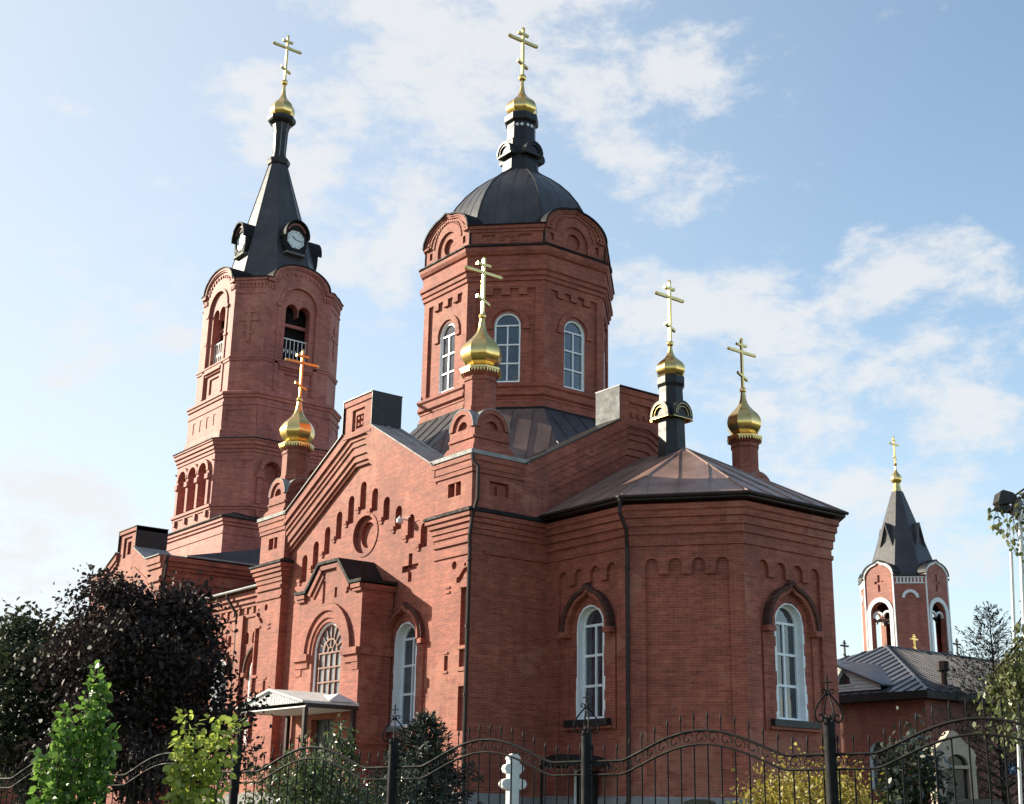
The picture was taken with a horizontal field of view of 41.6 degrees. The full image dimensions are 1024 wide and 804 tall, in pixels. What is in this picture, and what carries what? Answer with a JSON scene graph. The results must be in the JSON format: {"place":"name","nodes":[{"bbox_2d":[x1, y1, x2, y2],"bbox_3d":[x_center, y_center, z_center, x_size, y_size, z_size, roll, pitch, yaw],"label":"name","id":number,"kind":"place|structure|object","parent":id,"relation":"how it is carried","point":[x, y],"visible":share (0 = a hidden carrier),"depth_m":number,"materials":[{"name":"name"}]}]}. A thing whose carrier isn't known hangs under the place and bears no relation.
{"place":"outdoors","nodes":[
{"label":"outdoors","id":0,"kind":"place"},
{"bbox_2d":[0,0,1023,744],"label":"sky","id":1,"kind":"structure","parent":0,"point":[834,189],"materials":[{"name":"blue"}]},
{"bbox_3d":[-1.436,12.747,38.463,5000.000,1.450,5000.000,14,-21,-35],"label":"ground","id":2,"kind":"structure","parent":0,"visible":0},
{"bbox_2d":[0,772,75,803],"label":"bush","id":3,"kind":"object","parent":2,"relation":"on","point":[9,798],"depth_m":39.07,"materials":[{"name":"green plant"}]},
{"bbox_2d":[25,659,121,803],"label":"young poplar","id":4,"kind":"object","parent":2,"relation":"on","point":[62,782],"visible":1,"depth_m":14.74,"materials":[{"name":"green plant"}]},
{"bbox_2d":[0,596,162,803],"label":"broadleaf tree","id":5,"kind":"object","parent":2,"relation":"on","point":[16,636],"visible":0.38,"depth_m":32.53,"materials":[{"name":"green plant"}]},
{"bbox_2d":[5,561,273,803],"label":"purple leaf tree","id":6,"kind":"object","parent":2,"relation":"on","point":[125,630],"visible":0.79,"depth_m":30.42,"materials":[{"name":"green plant"}]},
{"bbox_2d":[158,706,249,803],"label":"lime shrub","id":7,"kind":"object","parent":2,"relation":"on","point":[180,781],"visible":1,"depth_m":14.57,"materials":[{"name":"green plant"}]},
{"bbox_2d":[223,731,385,803],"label":"round bush","id":8,"kind":"object","parent":2,"relation":"on","point":[308,785],"visible":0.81,"depth_m":20.67,"materials":[{"name":"green plant"}]},
{"bbox_2d":[316,713,365,803],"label":"leafy shrub","id":9,"kind":"object","parent":2,"relation":"on","point":[337,746],"visible":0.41,"depth_m":25.91,"materials":[{"name":"green plant"}]},
{"bbox_2d":[352,752,430,803],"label":"round bush","id":10,"kind":"object","parent":2,"relation":"on","point":[401,786],"visible":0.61,"depth_m":22.32,"materials":[{"name":"green plant"}]},
{"bbox_2d":[359,707,484,803],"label":"leafy bush","id":11,"kind":"object","parent":2,"relation":"on","point":[420,742],"visible":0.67,"depth_m":25.84,"materials":[{"name":"dark green leaves"},{"name":"dark bark"}]},
{"bbox_2d":[76,27,848,803],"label":"brick church","id":12,"kind":"structure","parent":2,"relation":"on","point":[532,525],"depth_m":44.18,"materials":[{"name":"red brick"}]},
{"bbox_2d":[218,664,225,708],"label":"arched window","id":13,"kind":"structure","parent":12,"relation":"in","point":[222,684],"depth_m":55.40,"materials":[{"name":"white glass"}]},
{"bbox_2d":[315,719,333,792],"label":"entrance door","id":14,"kind":"structure","parent":12,"relation":"in","point":[322,725],"depth_m":44.30,"materials":[{"name":"black metal"}]},
{"bbox_2d":[312,622,341,694],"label":"arched window","id":15,"kind":"structure","parent":12,"relation":"in","point":[327,659],"depth_m":44.99,"materials":[{"name":"grey glass"}]},
{"bbox_2d":[400,625,415,724],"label":"arched window","id":16,"kind":"structure","parent":12,"relation":"in","point":[409,643],"depth_m":43.46,"materials":[{"name":"white glass"}]},
{"bbox_2d":[440,323,454,392],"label":"arched window","id":17,"kind":"structure","parent":12,"relation":"in","point":[448,337],"depth_m":51.03,"materials":[{"name":"white glass"}]},
{"bbox_2d":[495,314,520,381],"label":"arched window","id":18,"kind":"structure","parent":12,"relation":"in","point":[508,326],"depth_m":49.82,"materials":[{"name":"white glass"}]},
{"bbox_2d":[564,321,582,391],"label":"arched window","id":19,"kind":"structure","parent":12,"relation":"in","point":[573,334],"depth_m":50.48,"materials":[{"name":"white glass"}]},
{"bbox_2d":[583,608,602,718],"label":"arched window","id":20,"kind":"structure","parent":12,"relation":"in","point":[592,630],"depth_m":40.57,"materials":[{"name":"white glass"}]},
{"bbox_2d":[776,606,799,720],"bbox_3d":[7.944,7.608,39.369,1.130,3.320,0.080,14,-21,-35],"label":"arched window","id":21,"kind":"structure","parent":12,"relation":"in","point":[786,635],"depth_m":39.45,"materials":[{"name":"white glass"}]},
{"bbox_2d":[0,676,1023,803],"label":"iron fence","id":22,"kind":"object","parent":2,"relation":"on","point":[830,753],"visible":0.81,"depth_m":13.06,"materials":[{"name":"black metal"}]},
{"bbox_2d":[498,754,526,803],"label":"stone cross","id":23,"kind":"object","parent":2,"relation":"on","point":[516,772],"visible":0.82,"depth_m":17.25,"materials":[{"name":"white stone"}]},
{"bbox_2d":[683,799,715,803],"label":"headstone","id":24,"kind":"object","parent":2,"relation":"on","point":[700,801],"visible":0.96,"depth_m":17.98,"materials":[{"name":"stone"}]},
{"bbox_2d":[721,742,890,803],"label":"autumn bush","id":25,"kind":"object","parent":2,"relation":"on","point":[846,795],"visible":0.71,"depth_m":16.36,"materials":[{"name":"yellow plant"}]},
{"bbox_2d":[865,706,958,803],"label":"ivy bush","id":26,"kind":"object","parent":2,"relation":"on","point":[928,778],"visible":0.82,"depth_m":18.34,"materials":[{"name":"green plant"}]},
{"bbox_2d":[837,436,1023,803],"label":"brick chapel","id":27,"kind":"structure","parent":2,"relation":"on","point":[903,579],"depth_m":66.93,"materials":[{"name":"red brick"}]},
{"bbox_2d":[930,731,977,803],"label":"stone shrine","id":28,"kind":"object","parent":2,"relation":"on","point":[961,765],"visible":0.6,"depth_m":19.30,"materials":[{"name":"stone"}]},
{"bbox_2d":[917,601,1023,803],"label":"bare larch","id":29,"kind":"object","parent":2,"relation":"on","point":[1001,764],"visible":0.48,"depth_m":57.13,"materials":[{"name":"grey plant"}]},
{"bbox_2d":[950,799,1004,803],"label":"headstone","id":30,"kind":"object","parent":2,"relation":"on","point":[976,801],"visible":0.92,"depth_m":16.30,"materials":[{"name":"stone"}]},
{"bbox_2d":[972,488,1023,770],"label":"birch tree","id":31,"kind":"object","parent":2,"relation":"on","point":[1012,672],"visible":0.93,"depth_m":13.87,"materials":[{"name":"green plant"}]},
{"bbox_2d":[993,490,1023,666],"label":"light pole","id":32,"kind":"object","parent":2,"relation":"on","point":[1002,499],"visible":0.91,"depth_m":14.28,"materials":[{"name":"grey metal"}]},
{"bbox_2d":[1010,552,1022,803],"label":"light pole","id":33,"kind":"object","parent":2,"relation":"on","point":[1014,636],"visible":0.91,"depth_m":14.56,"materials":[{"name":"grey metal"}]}
]}

